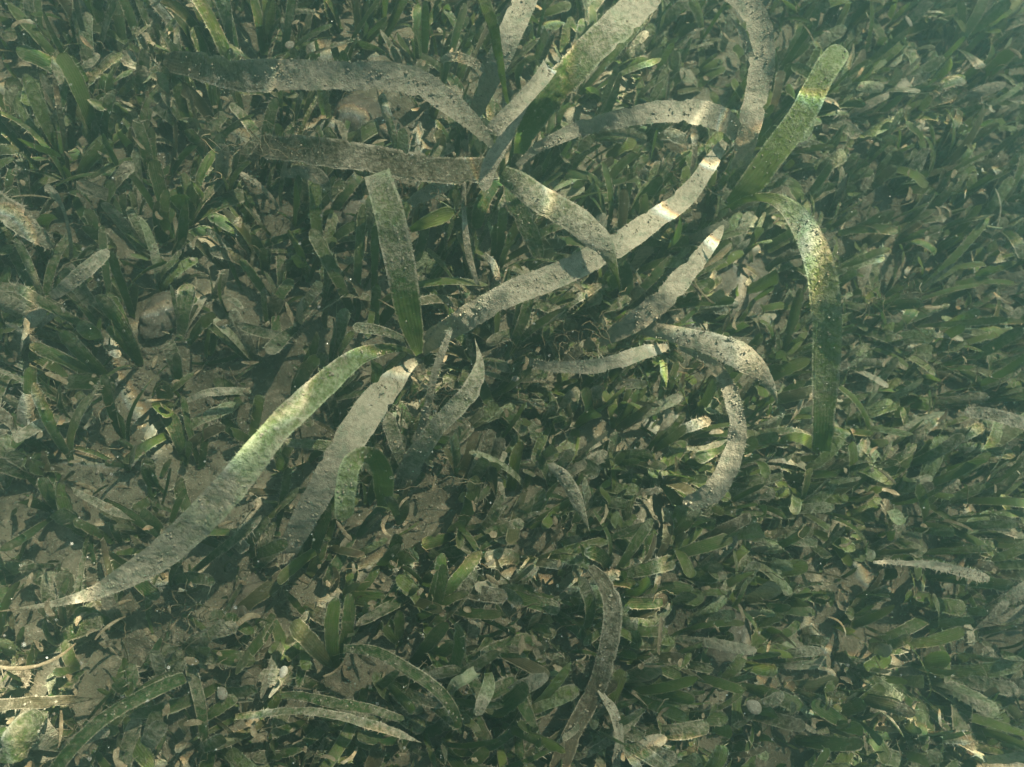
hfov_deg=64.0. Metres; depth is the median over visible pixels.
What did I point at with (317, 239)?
seagrass shoot
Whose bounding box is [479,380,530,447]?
seagrass shoot
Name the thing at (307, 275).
seagrass shoot
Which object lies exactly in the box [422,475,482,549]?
seagrass shoot
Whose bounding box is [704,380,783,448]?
seagrass shoot
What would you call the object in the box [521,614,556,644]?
seagrass shoot
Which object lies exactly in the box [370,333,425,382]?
seagrass shoot
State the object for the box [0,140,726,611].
seagrass
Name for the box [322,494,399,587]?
seagrass shoot
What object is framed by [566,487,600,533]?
seagrass shoot
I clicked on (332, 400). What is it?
seagrass shoot
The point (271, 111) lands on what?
seagrass shoot
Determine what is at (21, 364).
seagrass shoot
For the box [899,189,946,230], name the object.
seagrass shoot
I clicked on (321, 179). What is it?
dead leaf
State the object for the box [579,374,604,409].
seagrass shoot
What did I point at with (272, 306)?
seagrass shoot
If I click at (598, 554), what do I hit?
seagrass shoot
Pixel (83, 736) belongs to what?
strap leaf
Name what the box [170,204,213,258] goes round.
seagrass shoot
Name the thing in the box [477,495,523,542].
seagrass shoot
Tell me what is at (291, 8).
seagrass shoot
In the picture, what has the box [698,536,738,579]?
seagrass shoot
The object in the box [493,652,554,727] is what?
seagrass shoot
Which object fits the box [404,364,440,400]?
seagrass shoot
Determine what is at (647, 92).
shoot
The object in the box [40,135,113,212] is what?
seagrass shoot
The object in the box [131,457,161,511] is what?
seagrass shoot
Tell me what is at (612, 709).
dead leaf
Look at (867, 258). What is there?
seagrass shoot
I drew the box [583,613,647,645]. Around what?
seagrass shoot
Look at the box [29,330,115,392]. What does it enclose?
seagrass shoot
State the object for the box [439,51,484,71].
dead leaf
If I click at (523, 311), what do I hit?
seagrass shoot
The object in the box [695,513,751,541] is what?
seagrass shoot
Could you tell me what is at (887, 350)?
seagrass shoot
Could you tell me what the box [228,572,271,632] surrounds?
shoot
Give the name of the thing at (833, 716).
seagrass shoot
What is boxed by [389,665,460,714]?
seagrass shoot
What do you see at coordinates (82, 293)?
seagrass shoot
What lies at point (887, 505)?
seagrass shoot
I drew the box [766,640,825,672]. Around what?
seagrass shoot
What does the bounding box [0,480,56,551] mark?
seagrass shoot
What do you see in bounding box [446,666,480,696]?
leaf scrap
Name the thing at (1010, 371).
seagrass shoot
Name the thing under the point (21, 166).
seagrass shoot
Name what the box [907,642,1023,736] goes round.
seagrass shoot
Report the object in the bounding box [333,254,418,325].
seagrass shoot
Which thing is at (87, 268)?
dead leaf
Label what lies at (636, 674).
seagrass shoot
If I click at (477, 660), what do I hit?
seagrass shoot
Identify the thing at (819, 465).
seagrass shoot
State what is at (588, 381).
seagrass shoot
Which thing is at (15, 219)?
dead leaf
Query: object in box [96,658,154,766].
seagrass shoot
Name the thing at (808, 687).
seagrass shoot
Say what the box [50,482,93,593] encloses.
seagrass shoot
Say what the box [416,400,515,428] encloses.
seagrass shoot
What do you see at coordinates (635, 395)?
seagrass shoot
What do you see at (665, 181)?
seagrass shoot
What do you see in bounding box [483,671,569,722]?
seagrass shoot
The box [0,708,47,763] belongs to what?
leaf scrap
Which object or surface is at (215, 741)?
seagrass shoot
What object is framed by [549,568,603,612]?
seagrass shoot
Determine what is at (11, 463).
seagrass shoot
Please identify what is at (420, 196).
dead leaf
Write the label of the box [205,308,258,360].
seagrass shoot
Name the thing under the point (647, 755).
seagrass shoot
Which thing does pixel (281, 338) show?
seagrass shoot
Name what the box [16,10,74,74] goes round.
seagrass shoot
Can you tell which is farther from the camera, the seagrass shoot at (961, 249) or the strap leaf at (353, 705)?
the seagrass shoot at (961, 249)
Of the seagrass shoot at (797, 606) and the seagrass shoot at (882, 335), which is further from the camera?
the seagrass shoot at (882, 335)
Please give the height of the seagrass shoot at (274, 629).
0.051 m
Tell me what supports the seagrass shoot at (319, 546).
on the seabed
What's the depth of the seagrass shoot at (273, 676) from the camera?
0.40 m
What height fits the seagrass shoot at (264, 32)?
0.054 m
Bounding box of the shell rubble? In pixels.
[0,0,1021,764]
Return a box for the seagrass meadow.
[0,0,1023,766]
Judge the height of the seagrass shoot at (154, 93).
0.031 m
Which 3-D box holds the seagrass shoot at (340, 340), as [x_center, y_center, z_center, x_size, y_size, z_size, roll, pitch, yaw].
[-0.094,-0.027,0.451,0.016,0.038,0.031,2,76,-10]
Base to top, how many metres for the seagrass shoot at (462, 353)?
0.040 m
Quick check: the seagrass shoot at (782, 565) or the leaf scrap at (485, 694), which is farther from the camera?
the seagrass shoot at (782, 565)
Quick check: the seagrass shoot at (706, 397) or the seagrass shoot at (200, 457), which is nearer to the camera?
the seagrass shoot at (200, 457)
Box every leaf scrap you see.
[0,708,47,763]
[71,487,133,520]
[186,387,250,401]
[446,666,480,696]
[473,672,494,715]
[548,461,590,532]
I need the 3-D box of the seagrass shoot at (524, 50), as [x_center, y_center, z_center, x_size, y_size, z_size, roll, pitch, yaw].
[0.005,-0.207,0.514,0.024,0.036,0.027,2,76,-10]
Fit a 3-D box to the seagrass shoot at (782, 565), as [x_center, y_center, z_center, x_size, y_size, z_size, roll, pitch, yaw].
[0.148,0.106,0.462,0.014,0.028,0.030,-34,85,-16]
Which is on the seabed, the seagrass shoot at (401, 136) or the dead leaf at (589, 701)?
the seagrass shoot at (401, 136)
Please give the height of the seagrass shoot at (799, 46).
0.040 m
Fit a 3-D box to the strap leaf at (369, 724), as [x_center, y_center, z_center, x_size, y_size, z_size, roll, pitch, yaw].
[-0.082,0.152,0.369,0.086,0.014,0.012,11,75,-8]
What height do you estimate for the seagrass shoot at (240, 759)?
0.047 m
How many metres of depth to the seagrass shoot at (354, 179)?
0.47 m
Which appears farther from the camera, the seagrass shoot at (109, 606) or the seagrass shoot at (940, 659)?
the seagrass shoot at (940, 659)
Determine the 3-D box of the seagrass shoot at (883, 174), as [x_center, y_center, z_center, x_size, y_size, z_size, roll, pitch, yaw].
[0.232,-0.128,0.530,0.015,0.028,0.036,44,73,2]
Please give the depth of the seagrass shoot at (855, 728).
0.44 m
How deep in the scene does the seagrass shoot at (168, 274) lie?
0.45 m
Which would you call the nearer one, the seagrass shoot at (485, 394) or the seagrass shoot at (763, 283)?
the seagrass shoot at (485, 394)
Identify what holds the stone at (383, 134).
on the seabed
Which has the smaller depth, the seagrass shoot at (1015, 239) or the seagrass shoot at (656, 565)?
the seagrass shoot at (656, 565)
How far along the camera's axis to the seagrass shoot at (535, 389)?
0.47 m
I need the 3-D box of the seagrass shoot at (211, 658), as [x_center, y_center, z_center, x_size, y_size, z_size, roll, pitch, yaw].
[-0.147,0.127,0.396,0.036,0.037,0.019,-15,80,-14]
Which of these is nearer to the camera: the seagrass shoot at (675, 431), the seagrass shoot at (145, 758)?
the seagrass shoot at (145, 758)
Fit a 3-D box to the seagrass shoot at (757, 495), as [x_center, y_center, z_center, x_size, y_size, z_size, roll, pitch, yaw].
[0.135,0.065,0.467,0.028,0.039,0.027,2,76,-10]
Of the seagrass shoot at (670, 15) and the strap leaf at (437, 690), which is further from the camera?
the seagrass shoot at (670, 15)
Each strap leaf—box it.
[49,671,185,766]
[235,706,421,742]
[281,689,403,721]
[343,642,464,734]
[687,439,726,450]
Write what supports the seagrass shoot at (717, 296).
on the seabed
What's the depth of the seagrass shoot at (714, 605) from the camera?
0.45 m
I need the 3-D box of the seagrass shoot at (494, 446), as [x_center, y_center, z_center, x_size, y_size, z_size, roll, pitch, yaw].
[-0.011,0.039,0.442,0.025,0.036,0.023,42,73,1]
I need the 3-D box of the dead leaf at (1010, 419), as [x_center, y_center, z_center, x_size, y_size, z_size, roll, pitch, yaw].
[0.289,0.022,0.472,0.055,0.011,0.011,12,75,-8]
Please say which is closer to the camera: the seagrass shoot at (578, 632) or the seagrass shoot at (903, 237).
the seagrass shoot at (578, 632)
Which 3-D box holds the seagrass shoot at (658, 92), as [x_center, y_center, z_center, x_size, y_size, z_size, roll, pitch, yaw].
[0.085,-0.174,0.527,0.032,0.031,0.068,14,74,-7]
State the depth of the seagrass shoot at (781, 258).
0.52 m
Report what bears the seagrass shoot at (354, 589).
on the seabed
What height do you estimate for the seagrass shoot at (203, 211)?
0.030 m
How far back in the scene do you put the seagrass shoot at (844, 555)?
0.47 m
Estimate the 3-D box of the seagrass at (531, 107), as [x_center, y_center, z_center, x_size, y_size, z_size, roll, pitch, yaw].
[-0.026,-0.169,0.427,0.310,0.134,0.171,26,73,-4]
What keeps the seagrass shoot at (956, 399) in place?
on the seabed
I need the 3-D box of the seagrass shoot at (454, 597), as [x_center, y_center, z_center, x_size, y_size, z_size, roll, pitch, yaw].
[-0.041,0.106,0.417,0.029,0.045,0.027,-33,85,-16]
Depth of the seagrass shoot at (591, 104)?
0.53 m
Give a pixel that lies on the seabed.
(274, 390)
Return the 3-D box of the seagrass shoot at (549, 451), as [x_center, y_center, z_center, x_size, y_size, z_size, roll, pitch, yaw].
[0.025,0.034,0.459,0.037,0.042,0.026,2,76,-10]
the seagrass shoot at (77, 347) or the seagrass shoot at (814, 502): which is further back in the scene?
the seagrass shoot at (814, 502)
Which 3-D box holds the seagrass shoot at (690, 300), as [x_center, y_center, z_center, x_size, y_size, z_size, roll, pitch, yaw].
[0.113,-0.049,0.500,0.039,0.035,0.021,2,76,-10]
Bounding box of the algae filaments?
[0,0,1023,766]
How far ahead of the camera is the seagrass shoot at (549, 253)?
0.48 m
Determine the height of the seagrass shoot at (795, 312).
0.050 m
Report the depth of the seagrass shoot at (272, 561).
0.42 m
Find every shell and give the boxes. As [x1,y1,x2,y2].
[217,686,227,699]
[279,666,287,677]
[285,41,294,48]
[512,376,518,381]
[746,699,761,714]
[905,16,911,26]
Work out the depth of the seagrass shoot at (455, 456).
0.45 m
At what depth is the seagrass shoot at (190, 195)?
0.45 m
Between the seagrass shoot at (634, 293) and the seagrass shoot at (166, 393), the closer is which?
the seagrass shoot at (166, 393)
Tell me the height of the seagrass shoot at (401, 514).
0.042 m
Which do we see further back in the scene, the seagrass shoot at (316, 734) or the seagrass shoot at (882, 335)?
the seagrass shoot at (882, 335)
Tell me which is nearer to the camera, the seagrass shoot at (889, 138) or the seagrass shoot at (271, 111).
the seagrass shoot at (271, 111)
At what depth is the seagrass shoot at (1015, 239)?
0.54 m
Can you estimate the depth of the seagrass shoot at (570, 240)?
0.49 m
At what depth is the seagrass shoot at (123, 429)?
0.41 m
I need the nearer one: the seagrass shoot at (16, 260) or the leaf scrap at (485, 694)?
the leaf scrap at (485, 694)
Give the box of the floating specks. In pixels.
[3,3,1022,758]
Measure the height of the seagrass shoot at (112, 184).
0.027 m
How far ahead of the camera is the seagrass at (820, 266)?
0.41 m
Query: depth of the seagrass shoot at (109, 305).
0.42 m
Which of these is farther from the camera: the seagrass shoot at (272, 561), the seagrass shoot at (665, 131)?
the seagrass shoot at (665, 131)
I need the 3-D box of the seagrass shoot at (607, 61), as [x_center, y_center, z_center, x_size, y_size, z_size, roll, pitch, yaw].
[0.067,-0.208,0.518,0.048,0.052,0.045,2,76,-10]
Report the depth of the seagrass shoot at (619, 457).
0.46 m
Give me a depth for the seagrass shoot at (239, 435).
0.44 m
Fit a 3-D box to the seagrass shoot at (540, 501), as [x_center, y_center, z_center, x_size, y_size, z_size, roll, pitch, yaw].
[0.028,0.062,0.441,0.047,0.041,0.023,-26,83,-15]
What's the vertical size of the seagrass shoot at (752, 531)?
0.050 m
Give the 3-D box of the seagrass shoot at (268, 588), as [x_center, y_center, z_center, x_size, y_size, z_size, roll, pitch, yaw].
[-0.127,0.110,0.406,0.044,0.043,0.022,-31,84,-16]
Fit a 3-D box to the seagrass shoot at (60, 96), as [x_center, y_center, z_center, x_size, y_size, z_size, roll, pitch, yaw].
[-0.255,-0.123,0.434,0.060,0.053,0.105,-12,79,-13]
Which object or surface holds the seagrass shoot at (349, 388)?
on the seabed
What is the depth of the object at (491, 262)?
0.44 m
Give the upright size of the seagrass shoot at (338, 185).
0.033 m
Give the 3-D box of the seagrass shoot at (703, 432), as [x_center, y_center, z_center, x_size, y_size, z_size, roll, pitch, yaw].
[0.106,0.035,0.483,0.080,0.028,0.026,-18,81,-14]
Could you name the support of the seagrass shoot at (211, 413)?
on the seabed
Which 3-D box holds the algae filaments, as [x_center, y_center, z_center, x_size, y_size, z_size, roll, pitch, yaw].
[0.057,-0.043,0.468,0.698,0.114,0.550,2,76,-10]
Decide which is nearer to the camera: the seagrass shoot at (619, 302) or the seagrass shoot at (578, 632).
the seagrass shoot at (578, 632)
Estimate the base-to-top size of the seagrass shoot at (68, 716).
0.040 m
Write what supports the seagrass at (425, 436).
on the seagrass meadow
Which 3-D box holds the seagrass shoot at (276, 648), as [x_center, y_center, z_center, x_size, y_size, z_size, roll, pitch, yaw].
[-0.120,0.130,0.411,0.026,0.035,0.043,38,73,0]
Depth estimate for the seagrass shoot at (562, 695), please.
0.40 m
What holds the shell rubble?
on the seabed
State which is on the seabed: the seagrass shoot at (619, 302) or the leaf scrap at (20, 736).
the seagrass shoot at (619, 302)
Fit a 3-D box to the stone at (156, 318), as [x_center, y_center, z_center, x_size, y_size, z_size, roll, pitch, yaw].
[-0.191,-0.037,0.449,0.023,0.014,0.030,2,76,-10]
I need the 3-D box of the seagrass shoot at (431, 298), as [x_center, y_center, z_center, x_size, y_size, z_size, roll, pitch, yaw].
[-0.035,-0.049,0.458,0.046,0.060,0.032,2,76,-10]
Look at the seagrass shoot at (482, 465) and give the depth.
0.44 m
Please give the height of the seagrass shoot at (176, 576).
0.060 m
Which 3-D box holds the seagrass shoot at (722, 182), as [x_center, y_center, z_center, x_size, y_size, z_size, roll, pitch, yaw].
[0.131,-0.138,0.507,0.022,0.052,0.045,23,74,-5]
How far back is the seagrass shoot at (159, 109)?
0.46 m
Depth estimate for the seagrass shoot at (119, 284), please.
0.43 m
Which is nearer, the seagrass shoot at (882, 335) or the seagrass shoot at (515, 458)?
the seagrass shoot at (515, 458)
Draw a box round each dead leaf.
[0,189,56,251]
[0,694,99,712]
[48,248,109,298]
[283,164,332,203]
[404,182,455,206]
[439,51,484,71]
[549,564,623,766]
[598,690,623,766]
[873,557,989,583]
[963,406,1023,429]
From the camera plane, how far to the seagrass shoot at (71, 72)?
0.44 m
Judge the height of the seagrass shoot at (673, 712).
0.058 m
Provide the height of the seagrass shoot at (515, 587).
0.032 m
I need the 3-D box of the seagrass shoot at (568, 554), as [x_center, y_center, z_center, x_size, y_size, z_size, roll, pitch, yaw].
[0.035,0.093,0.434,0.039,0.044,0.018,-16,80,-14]
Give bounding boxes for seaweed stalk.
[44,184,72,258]
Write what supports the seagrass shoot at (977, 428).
on the seabed
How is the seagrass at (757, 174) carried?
on the seabed
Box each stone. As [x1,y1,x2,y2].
[138,290,176,339]
[332,92,381,143]
[334,190,368,241]
[372,114,403,146]
[419,288,435,314]
[689,601,751,691]
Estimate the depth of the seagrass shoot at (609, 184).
0.50 m
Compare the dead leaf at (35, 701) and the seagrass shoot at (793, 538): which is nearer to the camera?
the dead leaf at (35, 701)
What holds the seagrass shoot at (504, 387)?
on the seabed
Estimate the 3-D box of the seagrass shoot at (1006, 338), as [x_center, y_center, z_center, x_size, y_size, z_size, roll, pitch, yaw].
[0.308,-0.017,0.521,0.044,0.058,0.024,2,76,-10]
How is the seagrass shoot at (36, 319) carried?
on the seabed
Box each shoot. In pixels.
[0,75,116,251]
[0,121,86,185]
[0,234,68,331]
[0,304,56,423]
[0,354,62,389]
[0,434,26,488]
[0,451,61,512]
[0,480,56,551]
[0,672,81,748]
[2,249,61,333]
[13,72,58,158]
[13,225,113,339]
[15,158,61,207]
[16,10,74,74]
[28,351,97,423]
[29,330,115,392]
[29,382,93,463]
[39,639,84,710]
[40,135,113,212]
[42,578,103,645]
[44,115,202,192]
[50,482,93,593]
[55,47,160,206]
[59,266,121,357]
[70,12,122,93]
[73,147,142,207]
[77,97,117,164]
[90,83,171,178]
[90,292,145,396]
[91,594,126,630]
[93,17,175,66]
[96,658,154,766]
[97,160,134,220]
[97,249,139,317]
[97,509,148,542]
[99,365,167,442]
[101,202,150,261]
[103,489,186,537]
[118,718,141,766]
[121,32,171,91]
[121,45,155,110]
[122,400,237,463]
[126,117,185,194]
[126,680,258,720]
[128,159,174,244]
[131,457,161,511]
[138,216,197,291]
[148,84,188,132]
[148,649,187,689]
[151,373,193,417]
[159,408,225,464]
[160,477,249,553]
[161,0,213,55]
[166,619,237,669]
[168,148,214,220]
[168,284,207,338]
[168,515,261,593]
[169,151,213,195]
[170,77,222,132]
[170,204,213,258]
[175,664,228,757]
[180,396,211,468]
[186,167,246,226]
[189,0,235,60]
[190,0,240,94]
[196,618,254,668]
[197,111,226,150]
[200,687,281,753]
[205,216,250,267]
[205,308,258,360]
[206,143,259,200]
[208,206,257,259]
[208,569,290,634]
[217,135,260,192]
[218,746,257,766]
[227,611,310,698]
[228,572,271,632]
[229,102,292,186]
[230,394,265,444]
[235,613,295,674]
[237,259,281,331]
[237,296,321,354]
[243,491,298,559]
[249,178,347,252]
[250,0,315,54]
[252,522,294,570]
[254,97,294,181]
[256,278,294,356]
[258,668,369,725]
[269,719,326,760]
[271,713,360,750]
[277,494,364,584]
[278,173,341,227]
[281,0,332,54]
[287,230,335,282]
[289,593,356,667]
[305,180,338,267]
[305,507,332,576]
[309,204,366,311]
[317,250,370,306]
[319,670,400,766]
[322,172,362,225]
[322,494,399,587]
[324,371,365,403]
[327,302,355,363]
[327,382,372,429]
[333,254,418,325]
[341,562,388,607]
[356,556,507,625]
[357,719,448,751]
[365,225,487,338]
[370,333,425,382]
[372,672,426,733]
[374,534,418,568]
[375,88,423,153]
[380,670,444,713]
[381,610,421,648]
[384,479,412,525]
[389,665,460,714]
[395,564,481,627]
[402,665,504,734]
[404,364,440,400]
[406,622,453,667]
[415,553,468,622]
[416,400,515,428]
[420,247,465,307]
[421,548,482,667]
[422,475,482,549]
[424,422,473,466]
[431,334,514,372]
[435,694,535,766]
[436,219,461,257]
[438,430,479,475]
[438,620,531,739]
[442,3,468,84]
[448,84,496,150]
[453,611,549,678]
[454,601,514,635]
[455,430,491,502]
[457,365,531,402]
[461,516,510,554]
[469,427,551,543]
[474,431,538,503]
[476,248,554,270]
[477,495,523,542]
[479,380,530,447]
[480,428,509,484]
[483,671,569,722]
[485,371,570,422]
[485,548,562,571]
[486,207,514,272]
[486,305,577,356]
[490,232,566,279]
[491,684,578,766]
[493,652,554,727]
[494,727,564,766]
[496,348,547,386]
[498,581,586,630]
[498,584,559,615]
[500,442,523,491]
[503,274,568,361]
[505,23,539,75]
[512,290,602,327]
[513,661,571,766]
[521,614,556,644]
[524,482,594,539]
[525,223,586,246]
[525,610,564,662]
[527,419,576,463]
[528,352,616,410]
[531,448,602,489]
[536,112,601,187]
[537,536,608,569]
[539,279,601,312]
[548,596,602,639]
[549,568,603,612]
[557,386,625,465]
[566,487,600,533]
[572,19,661,103]
[572,293,631,323]
[572,449,607,479]
[572,566,662,609]
[577,575,630,631]
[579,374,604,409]
[581,477,620,532]
[583,67,666,112]
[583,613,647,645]
[583,702,668,766]
[584,509,626,579]
[586,162,614,232]
[588,520,652,552]
[593,359,647,389]
[593,731,677,766]
[597,518,674,617]
[601,152,636,191]
[602,375,649,427]
[604,431,647,479]
[611,655,662,704]
[612,446,666,473]
[613,176,669,244]
[615,180,648,230]
[615,386,683,431]
[616,65,673,143]
[617,255,674,314]
[620,675,710,721]
[621,440,694,521]
[626,639,683,679]
[631,218,744,255]
[632,130,685,217]
[633,245,709,294]
[635,718,709,748]
[640,619,758,655]
[643,81,670,102]
[644,122,686,148]
[646,412,687,478]
[647,417,758,480]
[650,409,714,441]
[655,0,700,35]
[655,507,732,561]
[659,476,694,506]
[660,496,711,577]
[664,278,733,314]
[666,701,727,752]
[668,372,742,419]
[677,38,725,94]
[678,561,726,591]
[686,269,738,313]
[686,573,735,625]
[689,648,745,693]
[694,394,770,463]
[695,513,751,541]
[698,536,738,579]
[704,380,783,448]
[705,147,734,206]
[705,252,770,322]
[715,516,778,548]
[720,471,783,518]
[720,484,763,517]
[729,436,790,499]
[731,680,802,734]
[731,691,806,732]
[736,269,778,296]
[740,455,806,477]
[742,626,781,678]
[745,249,795,285]
[747,415,811,453]
[751,385,811,408]
[752,356,809,397]
[753,549,792,597]
[755,519,809,590]
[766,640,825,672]
[767,582,815,618]
[770,452,858,506]
[777,478,835,515]
[778,22,813,70]
[781,288,857,361]
[783,674,841,711]
[788,432,860,485]
[794,733,862,753]
[802,43,883,101]
[811,699,891,763]
[813,528,862,565]
[816,720,867,761]
[832,233,890,275]
[838,209,898,238]
[838,685,915,736]
[839,383,944,451]
[841,524,918,559]
[845,398,912,436]
[846,496,881,522]
[847,151,897,196]
[850,314,903,347]
[853,339,935,375]
[861,108,903,193]
[863,626,964,674]
[868,616,929,658]
[873,0,933,65]
[880,474,932,525]
[880,498,926,557]
[887,217,989,315]
[888,148,935,195]
[893,220,940,254]
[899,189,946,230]
[907,414,964,468]
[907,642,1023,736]
[913,261,1007,329]
[914,482,1000,556]
[921,650,1023,708]
[924,676,999,717]
[928,101,995,185]
[929,450,991,531]
[931,386,988,407]
[931,469,985,505]
[935,511,1017,532]
[939,327,1023,383]
[945,422,1014,459]
[948,170,1010,213]
[949,644,1023,737]
[952,675,1018,697]
[954,458,1023,507]
[959,0,1023,68]
[961,352,1023,394]
[987,149,1023,258]
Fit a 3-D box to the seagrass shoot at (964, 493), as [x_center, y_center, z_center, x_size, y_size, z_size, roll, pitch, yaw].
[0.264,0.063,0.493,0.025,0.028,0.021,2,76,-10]
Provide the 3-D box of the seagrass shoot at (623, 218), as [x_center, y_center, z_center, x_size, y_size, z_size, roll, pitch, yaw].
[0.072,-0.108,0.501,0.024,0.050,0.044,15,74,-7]
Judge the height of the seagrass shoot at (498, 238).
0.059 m
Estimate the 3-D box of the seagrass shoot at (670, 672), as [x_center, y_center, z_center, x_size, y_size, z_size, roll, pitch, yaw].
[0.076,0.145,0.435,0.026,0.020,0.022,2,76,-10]
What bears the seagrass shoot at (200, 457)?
on the seabed
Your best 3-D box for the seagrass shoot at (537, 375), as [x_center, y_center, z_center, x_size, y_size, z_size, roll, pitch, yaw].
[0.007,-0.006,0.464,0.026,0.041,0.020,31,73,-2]
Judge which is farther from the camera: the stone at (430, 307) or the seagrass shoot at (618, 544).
the stone at (430, 307)
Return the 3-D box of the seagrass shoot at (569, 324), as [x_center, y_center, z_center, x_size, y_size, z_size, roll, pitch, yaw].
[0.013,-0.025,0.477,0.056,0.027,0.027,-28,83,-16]
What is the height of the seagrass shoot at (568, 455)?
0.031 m
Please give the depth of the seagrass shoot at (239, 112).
0.46 m
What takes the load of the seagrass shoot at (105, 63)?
on the seabed
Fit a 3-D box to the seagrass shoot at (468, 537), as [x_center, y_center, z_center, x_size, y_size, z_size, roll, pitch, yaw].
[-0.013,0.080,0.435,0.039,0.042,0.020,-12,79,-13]
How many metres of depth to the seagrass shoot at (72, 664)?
0.38 m
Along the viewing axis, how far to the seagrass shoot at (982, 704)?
0.45 m
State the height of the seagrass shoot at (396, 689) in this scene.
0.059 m
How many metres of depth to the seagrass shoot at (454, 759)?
0.41 m
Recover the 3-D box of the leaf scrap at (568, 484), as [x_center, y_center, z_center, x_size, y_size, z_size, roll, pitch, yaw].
[0.031,0.058,0.415,0.008,0.021,0.042,-37,86,-16]
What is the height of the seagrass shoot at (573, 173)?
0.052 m
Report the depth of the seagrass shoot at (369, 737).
0.41 m
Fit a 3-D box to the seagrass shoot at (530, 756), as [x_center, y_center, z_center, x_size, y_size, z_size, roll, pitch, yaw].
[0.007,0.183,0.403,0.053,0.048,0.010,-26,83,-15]
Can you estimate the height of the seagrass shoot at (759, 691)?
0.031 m
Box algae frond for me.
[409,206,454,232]
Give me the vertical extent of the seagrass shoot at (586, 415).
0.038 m
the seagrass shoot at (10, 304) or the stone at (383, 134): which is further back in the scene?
the stone at (383, 134)
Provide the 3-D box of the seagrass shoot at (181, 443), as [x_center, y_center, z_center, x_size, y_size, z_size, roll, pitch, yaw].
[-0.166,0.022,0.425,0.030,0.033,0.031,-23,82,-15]
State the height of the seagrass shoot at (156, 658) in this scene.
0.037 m
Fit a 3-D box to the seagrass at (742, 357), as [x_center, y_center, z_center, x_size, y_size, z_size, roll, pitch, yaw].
[0.094,-0.002,0.431,0.127,0.071,0.122,-31,84,-16]
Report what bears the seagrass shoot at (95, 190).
on the seabed
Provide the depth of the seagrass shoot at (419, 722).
0.41 m
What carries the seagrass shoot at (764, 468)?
on the seabed
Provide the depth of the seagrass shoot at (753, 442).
0.47 m
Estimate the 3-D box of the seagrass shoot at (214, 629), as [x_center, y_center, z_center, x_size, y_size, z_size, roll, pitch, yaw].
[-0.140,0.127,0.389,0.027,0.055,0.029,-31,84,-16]
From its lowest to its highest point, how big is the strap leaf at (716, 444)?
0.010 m
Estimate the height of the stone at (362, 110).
0.021 m
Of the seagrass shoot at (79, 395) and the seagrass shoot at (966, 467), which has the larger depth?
the seagrass shoot at (966, 467)
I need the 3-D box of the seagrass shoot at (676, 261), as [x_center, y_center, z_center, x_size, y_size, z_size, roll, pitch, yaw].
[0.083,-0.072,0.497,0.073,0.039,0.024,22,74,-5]
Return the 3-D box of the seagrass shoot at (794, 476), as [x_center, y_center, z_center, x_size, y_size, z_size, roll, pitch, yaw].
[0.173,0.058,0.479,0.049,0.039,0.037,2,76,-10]
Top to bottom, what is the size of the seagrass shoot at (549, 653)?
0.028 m
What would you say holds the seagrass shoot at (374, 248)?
on the seabed
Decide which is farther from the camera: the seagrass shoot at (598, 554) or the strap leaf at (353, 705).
the seagrass shoot at (598, 554)
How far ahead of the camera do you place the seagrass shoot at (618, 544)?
0.45 m
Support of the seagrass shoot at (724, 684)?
on the seabed
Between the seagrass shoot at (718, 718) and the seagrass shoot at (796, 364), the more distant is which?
the seagrass shoot at (796, 364)
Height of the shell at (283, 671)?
0.002 m
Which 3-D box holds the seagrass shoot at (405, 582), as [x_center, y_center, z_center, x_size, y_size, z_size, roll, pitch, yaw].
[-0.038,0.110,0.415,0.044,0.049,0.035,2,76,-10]
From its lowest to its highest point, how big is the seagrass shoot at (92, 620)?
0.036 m
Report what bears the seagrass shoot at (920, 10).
on the seabed
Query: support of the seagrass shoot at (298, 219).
on the seabed
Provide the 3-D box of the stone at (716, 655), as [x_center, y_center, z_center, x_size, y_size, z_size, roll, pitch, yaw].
[0.117,0.145,0.455,0.038,0.019,0.048,2,76,-10]
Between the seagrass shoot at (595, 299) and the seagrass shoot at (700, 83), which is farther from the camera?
the seagrass shoot at (700, 83)
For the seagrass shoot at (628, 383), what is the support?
on the seabed
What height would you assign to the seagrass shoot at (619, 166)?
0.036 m
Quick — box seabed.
[0,0,1023,766]
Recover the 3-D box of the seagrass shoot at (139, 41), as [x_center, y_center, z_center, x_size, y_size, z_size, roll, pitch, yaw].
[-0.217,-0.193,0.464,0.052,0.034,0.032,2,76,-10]
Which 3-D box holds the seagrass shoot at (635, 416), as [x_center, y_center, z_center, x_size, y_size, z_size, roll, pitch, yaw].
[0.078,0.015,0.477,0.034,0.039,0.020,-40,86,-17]

